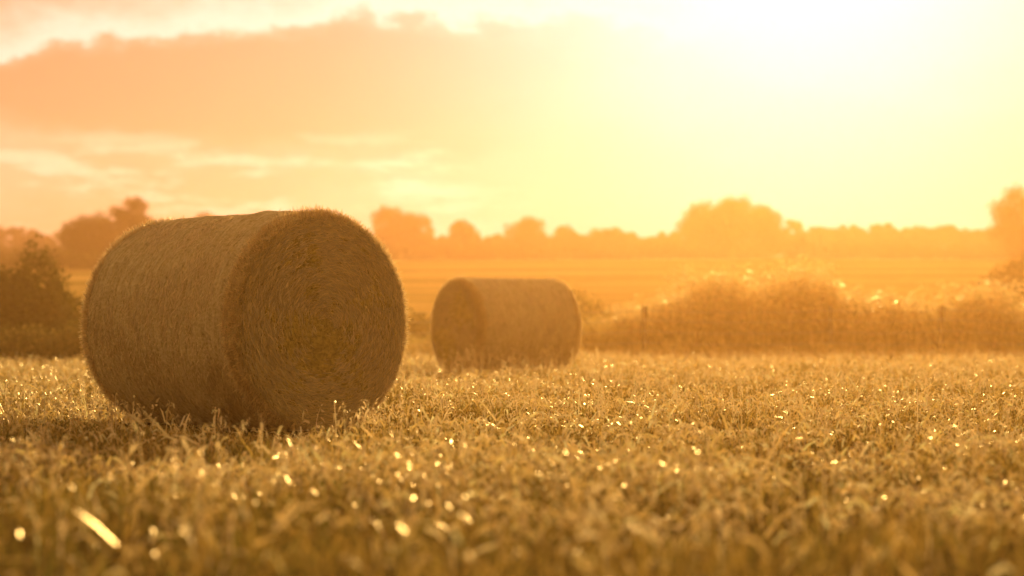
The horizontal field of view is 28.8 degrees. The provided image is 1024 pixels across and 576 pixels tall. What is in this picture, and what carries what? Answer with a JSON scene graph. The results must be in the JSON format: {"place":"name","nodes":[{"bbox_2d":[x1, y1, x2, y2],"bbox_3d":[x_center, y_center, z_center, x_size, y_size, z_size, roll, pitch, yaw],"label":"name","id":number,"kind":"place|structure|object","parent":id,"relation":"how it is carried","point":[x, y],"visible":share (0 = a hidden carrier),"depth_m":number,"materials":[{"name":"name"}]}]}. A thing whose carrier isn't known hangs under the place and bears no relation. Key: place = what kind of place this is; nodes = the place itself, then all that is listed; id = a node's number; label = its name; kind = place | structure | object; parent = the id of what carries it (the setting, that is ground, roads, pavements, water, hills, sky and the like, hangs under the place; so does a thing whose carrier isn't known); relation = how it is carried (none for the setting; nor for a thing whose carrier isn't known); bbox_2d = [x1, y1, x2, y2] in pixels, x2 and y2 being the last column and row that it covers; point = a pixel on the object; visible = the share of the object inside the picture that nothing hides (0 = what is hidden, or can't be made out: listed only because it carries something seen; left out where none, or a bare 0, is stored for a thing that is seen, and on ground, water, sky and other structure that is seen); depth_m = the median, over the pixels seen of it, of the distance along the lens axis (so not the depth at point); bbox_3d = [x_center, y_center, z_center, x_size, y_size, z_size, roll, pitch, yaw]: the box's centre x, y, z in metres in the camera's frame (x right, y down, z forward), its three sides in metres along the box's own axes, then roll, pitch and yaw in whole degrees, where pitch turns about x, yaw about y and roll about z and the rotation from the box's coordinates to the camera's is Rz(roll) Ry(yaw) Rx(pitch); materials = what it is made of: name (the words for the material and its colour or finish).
{"place":"outdoors","nodes":[
{"label":"outdoors","id":0,"kind":"place"},
{"bbox_2d":[0,346,1023,575],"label":"stubble grass","id":1,"kind":"structure","parent":0,"point":[317,555],"depth_m":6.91,"materials":[{"name":"plant"}]},
{"bbox_2d":[0,252,1023,575],"bbox_3d":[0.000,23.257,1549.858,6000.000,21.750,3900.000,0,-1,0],"label":"field ground","id":2,"kind":"structure","parent":0,"point":[612,282],"depth_m":10.08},
{"bbox_2d":[0,231,84,360],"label":"hawthorn bush","id":3,"kind":"object","parent":2,"relation":"on","point":[43,305],"visible":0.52,"depth_m":40.60,"materials":[{"name":"green plant"}]},
{"bbox_2d":[0,318,86,363],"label":"bramble bush","id":4,"kind":"object","parent":2,"relation":"on","point":[36,343],"visible":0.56,"depth_m":37.02,"materials":[{"name":"green plant"}]},
{"bbox_2d":[0,245,107,269],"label":"distant hedge","id":5,"kind":"object","parent":2,"relation":"on","point":[70,260],"visible":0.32,"depth_m":226.78,"materials":[{"name":"green plant"}]},
{"bbox_2d":[56,209,119,264],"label":"hawthorn tree","id":6,"kind":"object","parent":2,"relation":"on","point":[98,238],"visible":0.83,"depth_m":259.84,"materials":[{"name":"green plant"}]},
{"bbox_2d":[106,195,153,245],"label":"oak tree","id":7,"kind":"object","parent":2,"relation":"on","point":[127,219],"visible":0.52,"depth_m":259.26,"materials":[{"name":"green plant"}]},
{"bbox_2d":[196,210,213,216],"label":"hawthorn tree","id":8,"kind":"object","parent":2,"relation":"on","point":[205,214],"visible":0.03,"depth_m":330.37,"materials":[{"name":"green plant"}]},
{"bbox_2d":[78,205,410,430],"bbox_3d":[-1.870,0.200,13.817,1.594,1.505,1.939,1,-2,-43],"label":"round hay bale","id":9,"kind":"object","parent":2,"relation":"on","point":[276,319],"visible":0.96,"depth_m":13.19},
{"bbox_2d":[369,204,419,250],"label":"oak tree","id":10,"kind":"object","parent":2,"relation":"on","point":[393,232],"visible":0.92,"depth_m":408.60,"materials":[{"name":"green plant"}]},
{"bbox_2d":[404,211,435,250],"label":"oak tree","id":11,"kind":"object","parent":2,"relation":"on","point":[423,238],"visible":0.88,"depth_m":411.11,"materials":[{"name":"green plant"}]},
{"bbox_2d":[445,219,481,248],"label":"hawthorn tree","id":12,"kind":"object","parent":2,"relation":"on","point":[461,231],"visible":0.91,"depth_m":404.23,"materials":[{"name":"green plant"}]},
{"bbox_2d":[0,232,1009,257],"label":"distant hedge","id":13,"kind":"object","parent":2,"relation":"on","point":[978,243],"visible":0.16,"depth_m":416.97,"materials":[{"name":"green plant"}]},
{"bbox_2d":[430,275,583,373],"bbox_3d":[-0.090,0.555,30.498,1.941,1.513,1.591,1,-1,-33],"label":"round hay bale","id":14,"kind":"object","parent":2,"relation":"on","point":[535,316],"visible":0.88,"depth_m":29.96},
{"bbox_2d":[0,219,1014,251],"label":"distant tree row","id":15,"kind":"object","parent":2,"relation":"on","point":[917,233],"visible":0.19,"depth_m":438.89,"materials":[{"name":"green plant"}]},
{"bbox_2d":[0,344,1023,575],"bbox_3d":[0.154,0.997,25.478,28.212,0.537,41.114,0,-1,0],"label":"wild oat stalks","id":16,"kind":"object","parent":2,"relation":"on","point":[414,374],"visible":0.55,"depth_m":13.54,"materials":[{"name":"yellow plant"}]},
{"bbox_2d":[502,215,547,251],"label":"oak tree","id":17,"kind":"object","parent":2,"relation":"on","point":[526,230],"visible":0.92,"depth_m":408.93,"materials":[{"name":"green plant"}]},
{"bbox_2d":[551,224,579,246],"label":"hawthorn tree","id":18,"kind":"object","parent":2,"relation":"on","point":[564,233],"visible":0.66,"depth_m":407.23,"materials":[{"name":"green plant"}]},
{"bbox_2d":[583,226,629,247],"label":"hawthorn tree","id":19,"kind":"object","parent":2,"relation":"on","point":[607,237],"visible":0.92,"depth_m":402.53,"materials":[{"name":"green plant"}]},
{"bbox_2d":[406,305,997,353],"bbox_3d":[0.444,1.050,44.882,25.669,1.367,0.170,0,-1,0],"label":"post and wire fence","id":20,"kind":"object","parent":2,"relation":"on","point":[830,320],"visible":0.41,"depth_m":44.81,"materials":[{"name":"brown wood"}]},
{"bbox_2d":[385,234,1022,260],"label":"distant hedge","id":21,"kind":"object","parent":2,"relation":"on","point":[672,250],"visible":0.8,"depth_m":347.43,"materials":[{"name":"green plant"}]},
{"bbox_2d":[405,284,1023,343],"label":"hedge","id":22,"kind":"object","parent":2,"relation":"on","point":[416,326],"visible":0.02,"depth_m":50.08,"materials":[{"name":"green plant"}]},
{"bbox_2d":[405,265,1023,360],"bbox_3d":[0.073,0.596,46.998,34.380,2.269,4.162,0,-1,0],"label":"weed bank","id":23,"kind":"structure","parent":2,"relation":"on","point":[606,335],"depth_m":45.57,"materials":[{"name":"plant"}]},
{"bbox_2d":[674,193,785,248],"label":"oak tree","id":24,"kind":"object","parent":2,"relation":"on","point":[720,225],"visible":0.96,"depth_m":395.96,"materials":[{"name":"green plant"}]},
{"bbox_2d":[598,255,1023,356],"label":"tall weeds","id":25,"kind":"object","parent":2,"relation":"on","point":[819,282],"visible":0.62,"depth_m":45.77,"materials":[{"name":"plant"}]},
{"bbox_2d":[956,253,1023,306],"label":"bramble bush","id":26,"kind":"object","parent":2,"relation":"on","point":[1009,270],"visible":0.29,"depth_m":78.87,"materials":[{"name":"green plant"}]},
{"bbox_2d":[984,181,1023,260],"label":"oak tree","id":27,"kind":"object","parent":2,"relation":"on","point":[1011,216],"visible":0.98,"depth_m":259.28,"materials":[{"name":"green plant"}]},
{"bbox_2d":[0,0,1023,250],"label":"sky","id":28,"kind":"structure","parent":0,"point":[584,115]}
]}

